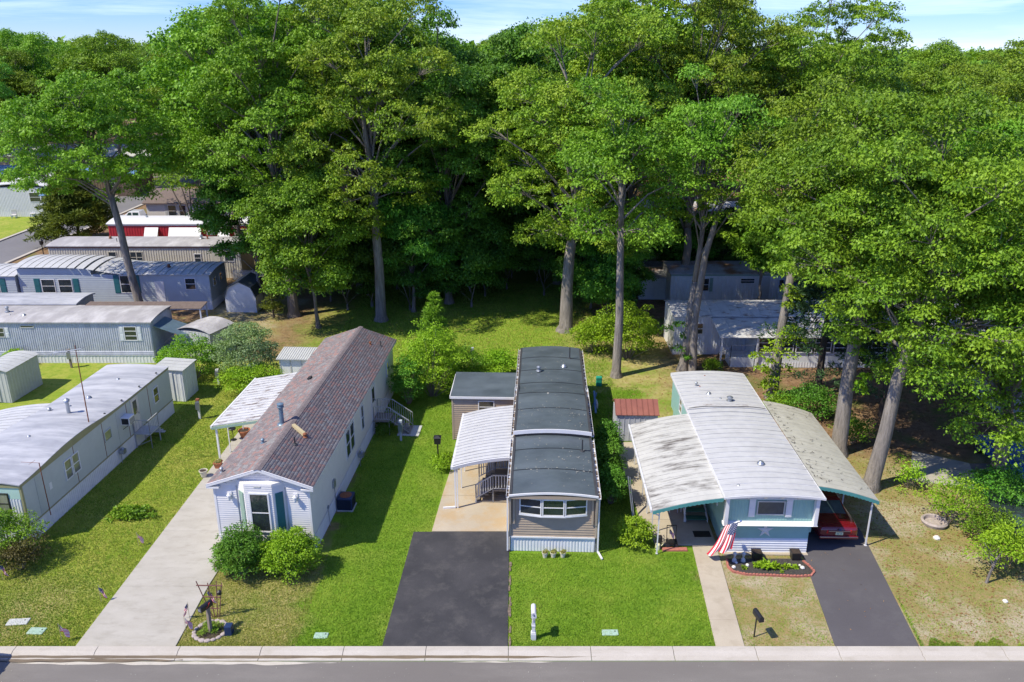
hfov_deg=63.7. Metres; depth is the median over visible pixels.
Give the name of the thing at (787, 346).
window
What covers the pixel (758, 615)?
mailbox
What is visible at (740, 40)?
oak tree
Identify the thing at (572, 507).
window
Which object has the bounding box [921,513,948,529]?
tyre planter
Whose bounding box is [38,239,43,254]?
street lamp
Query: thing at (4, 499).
window
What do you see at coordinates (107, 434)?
window
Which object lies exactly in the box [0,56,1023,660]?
ground
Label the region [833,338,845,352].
window
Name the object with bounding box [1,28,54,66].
oak tree
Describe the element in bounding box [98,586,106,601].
flag
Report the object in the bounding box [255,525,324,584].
shrub
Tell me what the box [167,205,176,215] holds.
window
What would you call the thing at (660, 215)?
mobile home
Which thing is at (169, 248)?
mobile home
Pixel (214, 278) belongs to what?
window
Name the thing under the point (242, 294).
shed
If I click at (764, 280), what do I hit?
door
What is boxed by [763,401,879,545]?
carport
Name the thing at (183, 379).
shed
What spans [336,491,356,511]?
air conditioner
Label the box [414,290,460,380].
cedar tree
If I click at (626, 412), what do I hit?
shed
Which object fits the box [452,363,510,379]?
shrub
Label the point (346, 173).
maple tree
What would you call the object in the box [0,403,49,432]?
patio awning
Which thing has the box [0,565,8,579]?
flag
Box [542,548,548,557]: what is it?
plant pot
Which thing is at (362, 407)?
window
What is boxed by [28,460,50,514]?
downspout
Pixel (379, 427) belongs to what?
shrub
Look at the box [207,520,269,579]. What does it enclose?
shrub
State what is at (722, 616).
front path
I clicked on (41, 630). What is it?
utility cover
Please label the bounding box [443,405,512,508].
patio awning
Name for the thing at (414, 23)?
oak tree
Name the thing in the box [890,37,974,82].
oak tree
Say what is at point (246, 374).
shrub
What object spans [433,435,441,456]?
post lamp
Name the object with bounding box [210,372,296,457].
patio awning
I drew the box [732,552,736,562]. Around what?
garden ornament
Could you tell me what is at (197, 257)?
window
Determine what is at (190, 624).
flag
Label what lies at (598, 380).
utility box
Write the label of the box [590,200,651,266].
understory tree
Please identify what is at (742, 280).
window
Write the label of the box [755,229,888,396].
pine tree
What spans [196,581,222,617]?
trellis
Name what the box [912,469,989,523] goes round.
shrub
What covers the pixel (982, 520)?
shrub
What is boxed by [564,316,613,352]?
shrub
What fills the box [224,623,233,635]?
storage bin
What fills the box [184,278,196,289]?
window
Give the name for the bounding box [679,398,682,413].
window
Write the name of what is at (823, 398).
shrub
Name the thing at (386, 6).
oak tree
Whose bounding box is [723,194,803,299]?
maple tree
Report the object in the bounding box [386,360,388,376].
window
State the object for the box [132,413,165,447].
entry steps
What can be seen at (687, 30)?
oak tree
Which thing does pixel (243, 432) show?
plant pot
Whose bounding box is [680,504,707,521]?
entry steps
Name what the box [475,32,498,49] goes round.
oak tree
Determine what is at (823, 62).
oak tree
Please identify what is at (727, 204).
mobile home
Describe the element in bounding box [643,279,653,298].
door
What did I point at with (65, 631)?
flag
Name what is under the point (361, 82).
oak tree
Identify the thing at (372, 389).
door
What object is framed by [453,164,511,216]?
understory tree
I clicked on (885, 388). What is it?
pine tree
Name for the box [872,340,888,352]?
window
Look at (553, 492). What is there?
mobile home
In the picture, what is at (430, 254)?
maple tree
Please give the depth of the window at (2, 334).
59.84 m
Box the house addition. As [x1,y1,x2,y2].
[0,293,94,304]
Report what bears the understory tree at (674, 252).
on the ground at (58, 380)
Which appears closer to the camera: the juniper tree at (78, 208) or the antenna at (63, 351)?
the antenna at (63, 351)
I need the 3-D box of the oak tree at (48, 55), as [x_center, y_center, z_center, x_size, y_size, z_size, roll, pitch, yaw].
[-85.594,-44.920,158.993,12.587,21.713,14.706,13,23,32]
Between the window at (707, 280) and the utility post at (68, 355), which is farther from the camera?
the window at (707, 280)
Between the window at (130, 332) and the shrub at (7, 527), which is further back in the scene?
the window at (130, 332)
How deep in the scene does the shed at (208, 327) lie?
60.97 m
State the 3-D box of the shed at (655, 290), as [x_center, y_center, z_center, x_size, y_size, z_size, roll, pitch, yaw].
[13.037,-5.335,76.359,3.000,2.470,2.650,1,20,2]
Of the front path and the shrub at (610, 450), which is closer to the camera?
the front path
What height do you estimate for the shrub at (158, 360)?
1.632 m
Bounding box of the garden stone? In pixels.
[933,535,939,540]
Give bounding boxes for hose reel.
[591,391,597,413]
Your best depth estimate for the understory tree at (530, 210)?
79.25 m
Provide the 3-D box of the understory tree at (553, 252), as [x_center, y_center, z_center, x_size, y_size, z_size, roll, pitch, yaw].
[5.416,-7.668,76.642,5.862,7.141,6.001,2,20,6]
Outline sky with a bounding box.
[0,0,1023,52]
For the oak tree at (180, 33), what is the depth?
68.54 m
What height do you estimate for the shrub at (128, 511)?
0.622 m
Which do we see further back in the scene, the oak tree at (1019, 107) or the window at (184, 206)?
the window at (184, 206)
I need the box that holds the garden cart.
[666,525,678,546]
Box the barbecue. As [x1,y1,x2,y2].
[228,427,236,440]
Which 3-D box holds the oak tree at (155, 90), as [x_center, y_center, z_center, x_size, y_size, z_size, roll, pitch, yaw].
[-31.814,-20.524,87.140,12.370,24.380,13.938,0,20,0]
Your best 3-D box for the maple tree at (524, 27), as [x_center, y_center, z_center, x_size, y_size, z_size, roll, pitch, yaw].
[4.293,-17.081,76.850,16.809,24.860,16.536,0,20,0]
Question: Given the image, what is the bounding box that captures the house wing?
[0,263,20,292]
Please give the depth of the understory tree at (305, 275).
72.00 m
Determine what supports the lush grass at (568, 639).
on the ground at (58, 380)
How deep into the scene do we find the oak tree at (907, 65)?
140.45 m
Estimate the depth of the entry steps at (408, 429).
49.70 m
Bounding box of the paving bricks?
[662,547,687,551]
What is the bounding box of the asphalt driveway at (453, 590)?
[382,532,508,647]
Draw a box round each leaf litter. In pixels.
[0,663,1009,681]
[204,278,584,364]
[577,295,996,439]
[840,439,1023,644]
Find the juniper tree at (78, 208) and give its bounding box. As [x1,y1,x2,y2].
[22,162,112,242]
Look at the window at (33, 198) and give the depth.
111.48 m
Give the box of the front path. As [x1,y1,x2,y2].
[692,545,743,645]
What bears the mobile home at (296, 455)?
on the ground at (58, 380)
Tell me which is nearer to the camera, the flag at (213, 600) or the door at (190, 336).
the flag at (213, 600)
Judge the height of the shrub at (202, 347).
3.473 m
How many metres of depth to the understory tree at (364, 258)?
68.97 m
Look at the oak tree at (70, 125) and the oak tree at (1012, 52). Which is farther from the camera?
the oak tree at (1012, 52)
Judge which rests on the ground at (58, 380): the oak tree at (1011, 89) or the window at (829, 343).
the oak tree at (1011, 89)
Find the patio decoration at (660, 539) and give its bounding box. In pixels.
[658,535,661,547]
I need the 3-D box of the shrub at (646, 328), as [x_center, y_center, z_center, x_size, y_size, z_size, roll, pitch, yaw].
[8.639,-0.816,60.585,5.722,4.696,4.317,-5,20,-13]
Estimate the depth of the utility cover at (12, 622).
33.38 m
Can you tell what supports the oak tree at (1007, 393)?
on the ground at (58, 380)
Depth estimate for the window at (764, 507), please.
36.99 m
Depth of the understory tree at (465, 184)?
80.34 m
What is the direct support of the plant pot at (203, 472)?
on the concrete driveway at (156, 593)
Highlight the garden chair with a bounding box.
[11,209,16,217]
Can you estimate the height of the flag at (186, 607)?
0.885 m
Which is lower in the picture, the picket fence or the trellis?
the trellis
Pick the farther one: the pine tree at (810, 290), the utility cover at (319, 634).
the pine tree at (810, 290)
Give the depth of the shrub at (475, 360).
56.42 m
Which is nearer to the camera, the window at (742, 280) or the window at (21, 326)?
the window at (21, 326)
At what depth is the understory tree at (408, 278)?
70.17 m
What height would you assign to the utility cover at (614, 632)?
0.101 m
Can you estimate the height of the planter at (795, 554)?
0.430 m
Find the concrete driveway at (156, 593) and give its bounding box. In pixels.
[76,420,256,646]
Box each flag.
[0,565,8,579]
[58,624,69,639]
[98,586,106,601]
[136,532,143,545]
[183,603,189,618]
[183,616,192,629]
[207,591,215,603]
[707,520,741,555]
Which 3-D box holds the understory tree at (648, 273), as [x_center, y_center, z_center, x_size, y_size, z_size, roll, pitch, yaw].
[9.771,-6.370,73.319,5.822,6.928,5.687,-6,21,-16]
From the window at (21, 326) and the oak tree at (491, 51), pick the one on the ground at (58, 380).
the oak tree at (491, 51)
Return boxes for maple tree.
[0,61,16,136]
[131,149,200,214]
[185,139,294,304]
[227,163,370,328]
[309,149,362,199]
[349,5,503,197]
[361,162,461,312]
[418,27,563,215]
[481,13,616,284]
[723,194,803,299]
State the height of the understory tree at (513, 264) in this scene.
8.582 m
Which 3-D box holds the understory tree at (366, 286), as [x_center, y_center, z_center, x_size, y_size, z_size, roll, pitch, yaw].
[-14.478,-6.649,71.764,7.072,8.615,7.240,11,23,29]
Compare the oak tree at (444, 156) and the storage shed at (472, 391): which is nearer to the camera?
the storage shed at (472, 391)
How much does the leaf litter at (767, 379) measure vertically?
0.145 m
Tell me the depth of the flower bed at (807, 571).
36.70 m
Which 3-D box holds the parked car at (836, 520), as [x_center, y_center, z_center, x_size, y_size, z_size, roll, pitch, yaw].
[15.218,7.982,40.640,2.160,1.465,5.385,1,20,1]
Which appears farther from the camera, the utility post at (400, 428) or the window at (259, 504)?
the utility post at (400, 428)
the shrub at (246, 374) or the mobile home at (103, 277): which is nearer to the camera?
the shrub at (246, 374)
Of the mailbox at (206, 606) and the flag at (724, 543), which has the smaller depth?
the mailbox at (206, 606)
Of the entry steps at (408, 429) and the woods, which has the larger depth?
the woods
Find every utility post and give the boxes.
[66,349,72,367]
[195,398,200,418]
[215,369,219,382]
[398,420,402,440]
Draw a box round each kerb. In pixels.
[0,176,164,262]
[0,646,1023,664]
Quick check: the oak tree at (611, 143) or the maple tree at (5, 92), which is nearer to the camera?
the oak tree at (611, 143)
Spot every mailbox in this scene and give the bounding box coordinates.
[198,599,212,632]
[531,603,536,640]
[753,608,763,636]
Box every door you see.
[131,396,141,430]
[154,281,165,300]
[169,373,175,400]
[187,334,199,358]
[210,250,220,260]
[371,385,375,418]
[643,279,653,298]
[654,279,664,298]
[761,277,770,298]
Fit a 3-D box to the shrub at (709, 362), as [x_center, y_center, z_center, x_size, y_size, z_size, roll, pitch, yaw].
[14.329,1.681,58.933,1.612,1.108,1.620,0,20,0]
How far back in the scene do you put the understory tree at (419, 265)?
72.94 m
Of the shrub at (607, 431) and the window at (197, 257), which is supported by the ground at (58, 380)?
the shrub at (607, 431)
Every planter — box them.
[751,548,762,560]
[789,548,801,560]
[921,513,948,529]
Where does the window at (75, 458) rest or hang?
in the mobile home at (69, 448)
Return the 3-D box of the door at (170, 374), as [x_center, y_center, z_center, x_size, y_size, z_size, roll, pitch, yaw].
[-22.351,2.992,53.725,0.665,1.920,0.030,1,20,4]
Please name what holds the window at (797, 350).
in the porch at (737, 327)
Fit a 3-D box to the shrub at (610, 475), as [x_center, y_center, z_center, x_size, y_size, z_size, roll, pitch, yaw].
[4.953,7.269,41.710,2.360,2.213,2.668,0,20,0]
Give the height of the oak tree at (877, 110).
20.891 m
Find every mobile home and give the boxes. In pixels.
[0,144,175,175]
[0,165,154,195]
[0,173,91,216]
[0,305,174,362]
[0,364,174,540]
[12,254,227,309]
[45,235,254,277]
[106,216,250,235]
[142,188,230,215]
[206,326,396,552]
[506,346,602,559]
[635,197,718,219]
[642,227,718,266]
[661,261,850,299]
[663,297,912,353]
[670,371,825,555]
[680,201,740,213]
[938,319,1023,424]
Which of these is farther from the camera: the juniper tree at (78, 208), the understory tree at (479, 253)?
the juniper tree at (78, 208)
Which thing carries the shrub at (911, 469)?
on the ground at (58, 380)
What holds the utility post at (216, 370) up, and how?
on the ground at (58, 380)
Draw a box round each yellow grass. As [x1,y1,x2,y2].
[0,365,279,646]
[176,553,328,646]
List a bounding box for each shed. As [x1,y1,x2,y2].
[0,350,42,402]
[156,357,197,401]
[178,316,234,359]
[224,272,267,311]
[276,346,316,374]
[449,372,515,438]
[612,398,659,440]
[637,267,666,299]
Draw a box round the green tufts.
[720,455,1023,645]
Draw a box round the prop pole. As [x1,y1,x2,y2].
[628,476,633,517]
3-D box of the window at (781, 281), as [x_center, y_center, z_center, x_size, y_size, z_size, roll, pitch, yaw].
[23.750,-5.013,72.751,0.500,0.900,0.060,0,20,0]
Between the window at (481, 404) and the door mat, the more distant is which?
the window at (481, 404)
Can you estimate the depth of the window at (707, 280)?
72.75 m
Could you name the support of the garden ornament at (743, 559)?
on the flower bed at (807, 571)
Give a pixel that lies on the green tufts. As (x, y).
(899, 584)
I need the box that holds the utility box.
[596,376,601,385]
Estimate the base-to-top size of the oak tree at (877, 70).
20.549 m
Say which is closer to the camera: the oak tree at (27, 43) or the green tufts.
the green tufts
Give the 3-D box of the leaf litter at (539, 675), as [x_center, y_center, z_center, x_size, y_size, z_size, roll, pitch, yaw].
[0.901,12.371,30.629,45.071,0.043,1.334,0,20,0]
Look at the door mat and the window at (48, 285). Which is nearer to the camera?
the door mat
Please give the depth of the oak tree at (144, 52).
165.39 m
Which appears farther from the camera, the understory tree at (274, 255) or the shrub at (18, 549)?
the understory tree at (274, 255)
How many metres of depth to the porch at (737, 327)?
59.59 m
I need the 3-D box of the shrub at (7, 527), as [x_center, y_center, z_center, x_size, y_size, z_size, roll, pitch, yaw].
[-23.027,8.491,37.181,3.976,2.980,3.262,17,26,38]
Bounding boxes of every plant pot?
[199,468,207,477]
[213,458,222,468]
[238,427,249,437]
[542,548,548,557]
[550,548,556,557]
[560,549,566,557]
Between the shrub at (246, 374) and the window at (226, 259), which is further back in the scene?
the window at (226, 259)
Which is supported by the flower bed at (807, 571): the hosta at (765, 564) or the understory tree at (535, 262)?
the hosta at (765, 564)
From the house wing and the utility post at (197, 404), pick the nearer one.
the utility post at (197, 404)
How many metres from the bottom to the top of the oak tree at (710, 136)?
21.443 m
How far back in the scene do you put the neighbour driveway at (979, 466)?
45.26 m
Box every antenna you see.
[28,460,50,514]
[43,345,88,421]
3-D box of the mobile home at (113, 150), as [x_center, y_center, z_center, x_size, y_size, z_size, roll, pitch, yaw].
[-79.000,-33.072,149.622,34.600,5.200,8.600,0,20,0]
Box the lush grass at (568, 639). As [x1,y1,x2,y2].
[297,386,716,647]
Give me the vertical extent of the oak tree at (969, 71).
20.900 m
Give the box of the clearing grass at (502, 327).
[340,283,614,386]
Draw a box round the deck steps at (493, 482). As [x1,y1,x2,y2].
[475,461,508,502]
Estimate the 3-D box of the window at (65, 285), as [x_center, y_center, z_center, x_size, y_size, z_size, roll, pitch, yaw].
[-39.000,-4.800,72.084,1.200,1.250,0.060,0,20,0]
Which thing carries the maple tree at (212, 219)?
on the ground at (58, 380)
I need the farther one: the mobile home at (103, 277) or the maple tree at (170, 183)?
the maple tree at (170, 183)
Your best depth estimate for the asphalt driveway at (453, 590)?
35.16 m
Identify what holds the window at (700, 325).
in the mobile home at (709, 340)
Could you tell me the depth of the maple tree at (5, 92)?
124.17 m
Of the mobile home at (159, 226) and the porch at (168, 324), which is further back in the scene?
the mobile home at (159, 226)
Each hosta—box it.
[752,561,759,568]
[756,558,773,569]
[771,560,781,570]
[781,562,792,569]
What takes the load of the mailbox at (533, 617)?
on the ground at (58, 380)
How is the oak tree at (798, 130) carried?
on the ground at (58, 380)
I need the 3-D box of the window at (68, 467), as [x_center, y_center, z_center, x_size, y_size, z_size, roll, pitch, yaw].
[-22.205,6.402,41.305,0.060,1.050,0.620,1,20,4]
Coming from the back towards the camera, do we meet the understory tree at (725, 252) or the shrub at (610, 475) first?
the understory tree at (725, 252)
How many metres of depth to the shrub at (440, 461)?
45.22 m
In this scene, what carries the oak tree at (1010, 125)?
on the ground at (58, 380)
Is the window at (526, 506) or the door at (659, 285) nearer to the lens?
the window at (526, 506)
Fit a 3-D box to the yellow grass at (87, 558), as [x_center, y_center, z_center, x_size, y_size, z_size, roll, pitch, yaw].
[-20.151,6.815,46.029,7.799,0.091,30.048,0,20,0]
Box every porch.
[85,301,207,355]
[711,317,901,368]
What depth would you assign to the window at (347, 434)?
43.43 m
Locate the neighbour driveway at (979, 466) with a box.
[970,464,1023,501]
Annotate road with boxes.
[0,661,1023,681]
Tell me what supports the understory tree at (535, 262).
on the ground at (58, 380)
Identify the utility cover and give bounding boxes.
[5,618,30,625]
[26,627,46,634]
[313,632,328,638]
[602,629,618,635]
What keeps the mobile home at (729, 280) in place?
on the ground at (58, 380)
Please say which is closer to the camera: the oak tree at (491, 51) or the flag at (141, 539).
the flag at (141, 539)
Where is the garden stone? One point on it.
(936, 537)
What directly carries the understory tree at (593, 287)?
on the ground at (58, 380)
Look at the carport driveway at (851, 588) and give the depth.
34.98 m
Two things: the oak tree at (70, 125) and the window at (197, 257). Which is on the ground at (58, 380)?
the oak tree at (70, 125)
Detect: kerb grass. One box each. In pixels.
[896,597,923,645]
[928,636,1023,645]
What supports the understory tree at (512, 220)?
on the ground at (58, 380)
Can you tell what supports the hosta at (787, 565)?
on the flower bed at (807, 571)
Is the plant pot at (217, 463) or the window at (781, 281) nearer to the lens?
the plant pot at (217, 463)
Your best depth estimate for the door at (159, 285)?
72.19 m
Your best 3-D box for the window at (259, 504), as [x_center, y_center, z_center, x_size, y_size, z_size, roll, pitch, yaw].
[-11.221,7.667,36.817,0.920,2.000,0.080,1,20,3]
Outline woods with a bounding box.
[12,31,1023,67]
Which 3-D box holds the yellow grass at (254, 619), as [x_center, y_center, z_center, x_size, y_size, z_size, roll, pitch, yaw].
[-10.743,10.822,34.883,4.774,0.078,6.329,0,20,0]
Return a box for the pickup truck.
[120,209,147,215]
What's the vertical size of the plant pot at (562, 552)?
0.396 m
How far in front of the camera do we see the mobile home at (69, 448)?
43.28 m
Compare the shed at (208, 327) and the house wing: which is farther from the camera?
the house wing
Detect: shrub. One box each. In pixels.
[0,347,23,356]
[0,507,52,557]
[0,530,52,574]
[104,503,157,522]
[152,349,185,362]
[157,332,225,378]
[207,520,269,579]
[209,321,279,381]
[213,362,284,392]
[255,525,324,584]
[373,416,394,436]
[386,354,431,404]
[394,318,469,396]
[427,452,452,470]
[432,341,494,374]
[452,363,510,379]
[482,347,517,372]
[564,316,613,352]
[590,418,624,456]
[591,299,672,358]
[595,439,627,471]
[598,460,633,503]
[613,515,660,549]
[701,357,722,370]
[762,391,798,412]
[776,381,837,419]
[826,410,877,444]
[887,452,927,494]
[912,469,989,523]
[951,461,1023,506]
[953,496,1022,546]
[961,516,1023,568]
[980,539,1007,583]
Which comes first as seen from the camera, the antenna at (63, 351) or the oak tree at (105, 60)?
the antenna at (63, 351)
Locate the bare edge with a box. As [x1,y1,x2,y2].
[508,549,511,645]
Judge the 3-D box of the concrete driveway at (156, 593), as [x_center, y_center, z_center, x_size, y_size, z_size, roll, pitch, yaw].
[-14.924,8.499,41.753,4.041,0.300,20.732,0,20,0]
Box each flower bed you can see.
[192,619,226,642]
[726,558,814,577]
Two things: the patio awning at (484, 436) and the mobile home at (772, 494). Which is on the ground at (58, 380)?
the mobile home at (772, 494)
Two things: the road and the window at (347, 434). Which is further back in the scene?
the window at (347, 434)
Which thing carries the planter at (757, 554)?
on the ground at (58, 380)
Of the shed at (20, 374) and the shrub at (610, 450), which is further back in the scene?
the shed at (20, 374)
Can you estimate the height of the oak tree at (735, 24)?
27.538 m
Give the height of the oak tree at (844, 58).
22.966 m
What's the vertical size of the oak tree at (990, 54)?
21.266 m
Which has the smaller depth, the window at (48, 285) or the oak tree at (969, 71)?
the window at (48, 285)
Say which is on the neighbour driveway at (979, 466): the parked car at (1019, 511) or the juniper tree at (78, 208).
the parked car at (1019, 511)
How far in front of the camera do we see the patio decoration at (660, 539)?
38.11 m
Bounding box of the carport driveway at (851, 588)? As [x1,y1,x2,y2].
[795,451,918,645]
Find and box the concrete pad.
[910,451,977,490]
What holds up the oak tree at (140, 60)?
on the ground at (58, 380)
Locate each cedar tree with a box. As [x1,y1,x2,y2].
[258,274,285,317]
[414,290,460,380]
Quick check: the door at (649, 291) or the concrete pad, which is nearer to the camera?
the concrete pad
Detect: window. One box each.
[0,328,4,337]
[0,493,11,513]
[19,325,33,327]
[28,192,40,201]
[40,279,56,292]
[57,279,73,292]
[63,457,73,480]
[70,450,81,474]
[103,427,112,442]
[108,252,116,256]
[119,275,131,292]
[123,326,137,340]
[130,252,143,260]
[152,385,159,403]
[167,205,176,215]
[179,205,186,215]
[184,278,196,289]
[194,254,201,260]
[213,276,216,285]
[224,253,234,261]
[248,493,272,532]
[345,426,351,459]
[349,419,355,451]
[360,403,364,431]
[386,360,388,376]
[478,401,493,409]
[519,499,541,515]
[542,500,564,516]
[565,500,587,516]
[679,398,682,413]
[698,323,703,334]
[703,278,709,290]
[740,278,754,283]
[756,500,785,514]
[758,338,774,352]
[778,279,784,288]
[783,338,794,352]
[795,338,813,352]
[814,338,832,352]
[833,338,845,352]
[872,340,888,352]
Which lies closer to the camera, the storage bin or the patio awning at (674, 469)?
the storage bin
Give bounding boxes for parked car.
[810,480,857,538]
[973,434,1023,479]
[987,501,1023,538]
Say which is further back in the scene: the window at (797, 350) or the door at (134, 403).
the window at (797, 350)
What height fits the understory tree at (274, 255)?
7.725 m
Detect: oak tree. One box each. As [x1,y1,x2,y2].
[0,28,72,146]
[0,47,59,160]
[0,67,186,300]
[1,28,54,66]
[41,50,89,107]
[44,29,158,154]
[115,54,163,134]
[131,0,328,278]
[135,48,162,134]
[139,40,241,235]
[155,0,292,157]
[173,0,362,317]
[269,0,469,322]
[270,1,354,188]
[275,0,462,287]
[346,4,435,130]
[355,46,526,304]
[459,0,689,333]
[470,43,505,61]
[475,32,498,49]
[513,42,568,151]
[534,14,632,73]
[537,0,742,223]
[546,72,700,378]
[589,0,827,264]
[630,59,793,371]
[647,153,782,370]
[658,0,807,211]
[715,0,914,185]
[722,72,889,399]
[725,39,877,195]
[728,77,1023,457]
[760,100,1023,493]
[860,64,886,80]
[860,126,1023,489]
[866,62,978,144]
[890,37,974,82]
[898,60,912,70]
[924,59,1011,126]
[932,102,1023,318]
[934,102,1023,386]
[954,55,1023,128]
[967,60,1023,100]
[970,51,1007,66]
[996,37,1023,94]
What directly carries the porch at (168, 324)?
on the ground at (58, 380)
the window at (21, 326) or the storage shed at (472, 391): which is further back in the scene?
the window at (21, 326)
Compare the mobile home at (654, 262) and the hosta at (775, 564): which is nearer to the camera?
the hosta at (775, 564)
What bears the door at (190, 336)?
in the shed at (208, 327)
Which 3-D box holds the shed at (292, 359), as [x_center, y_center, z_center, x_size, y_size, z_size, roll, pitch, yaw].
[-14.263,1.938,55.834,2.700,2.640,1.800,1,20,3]
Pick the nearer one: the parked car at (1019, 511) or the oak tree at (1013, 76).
the parked car at (1019, 511)
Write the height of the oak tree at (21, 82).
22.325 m
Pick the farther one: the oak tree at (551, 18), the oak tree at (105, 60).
the oak tree at (105, 60)
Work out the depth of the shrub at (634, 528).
38.05 m
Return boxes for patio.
[432,460,508,531]
[619,442,715,545]
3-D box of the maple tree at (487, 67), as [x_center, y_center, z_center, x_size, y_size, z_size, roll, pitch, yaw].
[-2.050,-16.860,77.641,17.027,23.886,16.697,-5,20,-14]
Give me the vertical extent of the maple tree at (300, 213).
13.758 m
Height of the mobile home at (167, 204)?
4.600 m
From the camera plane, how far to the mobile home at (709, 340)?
62.06 m
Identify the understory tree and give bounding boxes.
[255,236,305,286]
[295,230,358,301]
[311,228,374,309]
[315,199,404,306]
[367,137,480,204]
[373,232,450,309]
[401,205,454,298]
[422,249,460,291]
[425,213,517,306]
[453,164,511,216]
[460,210,524,296]
[485,201,542,277]
[496,209,532,289]
[512,210,583,294]
[516,158,594,269]
[522,215,538,280]
[538,247,587,273]
[547,150,639,216]
[549,208,634,307]
[557,231,651,319]
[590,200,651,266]
[625,244,658,296]
[648,196,725,261]
[703,205,756,260]
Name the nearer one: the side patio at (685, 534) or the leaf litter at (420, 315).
the side patio at (685, 534)
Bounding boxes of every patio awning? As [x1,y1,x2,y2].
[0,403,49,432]
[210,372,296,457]
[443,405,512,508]
[628,414,723,553]
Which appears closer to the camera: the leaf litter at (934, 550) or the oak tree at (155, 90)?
the leaf litter at (934, 550)
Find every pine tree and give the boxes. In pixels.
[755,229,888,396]
[825,292,951,417]
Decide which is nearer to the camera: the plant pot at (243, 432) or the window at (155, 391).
the plant pot at (243, 432)
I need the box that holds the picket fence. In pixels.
[233,270,262,279]
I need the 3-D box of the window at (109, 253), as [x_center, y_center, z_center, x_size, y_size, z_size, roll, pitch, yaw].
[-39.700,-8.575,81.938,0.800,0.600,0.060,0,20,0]
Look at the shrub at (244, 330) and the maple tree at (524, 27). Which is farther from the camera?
the maple tree at (524, 27)
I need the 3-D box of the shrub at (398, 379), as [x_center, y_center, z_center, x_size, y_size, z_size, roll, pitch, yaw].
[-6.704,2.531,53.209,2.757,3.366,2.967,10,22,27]
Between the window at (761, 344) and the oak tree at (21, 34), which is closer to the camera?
the window at (761, 344)
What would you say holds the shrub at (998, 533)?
on the leaf litter at (934, 550)
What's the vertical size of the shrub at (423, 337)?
5.474 m
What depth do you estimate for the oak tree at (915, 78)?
73.33 m
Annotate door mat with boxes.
[693,531,710,536]
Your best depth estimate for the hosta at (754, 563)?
36.85 m
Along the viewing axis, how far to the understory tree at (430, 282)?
74.99 m
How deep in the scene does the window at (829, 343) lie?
59.08 m
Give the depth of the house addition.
64.03 m
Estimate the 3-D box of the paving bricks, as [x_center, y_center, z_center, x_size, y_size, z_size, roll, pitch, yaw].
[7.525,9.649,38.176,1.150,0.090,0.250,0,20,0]
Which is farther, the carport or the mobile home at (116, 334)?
the mobile home at (116, 334)
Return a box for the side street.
[0,172,198,262]
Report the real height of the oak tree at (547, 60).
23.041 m
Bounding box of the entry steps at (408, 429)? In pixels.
[373,398,421,435]
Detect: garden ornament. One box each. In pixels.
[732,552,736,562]
[741,552,745,562]
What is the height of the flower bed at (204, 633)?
0.377 m
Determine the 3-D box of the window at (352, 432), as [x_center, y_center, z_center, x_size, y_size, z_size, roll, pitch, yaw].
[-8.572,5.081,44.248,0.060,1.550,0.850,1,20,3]
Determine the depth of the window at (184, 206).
104.32 m
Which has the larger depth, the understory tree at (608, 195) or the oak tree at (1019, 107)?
the understory tree at (608, 195)
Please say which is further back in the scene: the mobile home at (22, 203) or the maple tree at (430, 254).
the mobile home at (22, 203)
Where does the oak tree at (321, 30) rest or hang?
on the ground at (58, 380)
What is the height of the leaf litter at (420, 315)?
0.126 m
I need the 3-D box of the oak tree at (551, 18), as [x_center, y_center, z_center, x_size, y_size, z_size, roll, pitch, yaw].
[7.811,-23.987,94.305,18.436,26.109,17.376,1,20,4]
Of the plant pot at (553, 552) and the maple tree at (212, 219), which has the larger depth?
the maple tree at (212, 219)
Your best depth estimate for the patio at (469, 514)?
41.49 m
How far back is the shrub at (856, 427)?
47.74 m
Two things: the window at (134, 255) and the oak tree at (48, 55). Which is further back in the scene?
the oak tree at (48, 55)
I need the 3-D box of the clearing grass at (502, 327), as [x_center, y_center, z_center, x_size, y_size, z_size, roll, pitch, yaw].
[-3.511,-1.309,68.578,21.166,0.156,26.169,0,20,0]
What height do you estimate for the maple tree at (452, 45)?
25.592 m
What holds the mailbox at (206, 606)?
on the ground at (58, 380)
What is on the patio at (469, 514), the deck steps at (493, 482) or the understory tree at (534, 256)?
the deck steps at (493, 482)
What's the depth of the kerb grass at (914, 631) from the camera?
33.24 m
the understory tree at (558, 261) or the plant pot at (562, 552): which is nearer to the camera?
the plant pot at (562, 552)

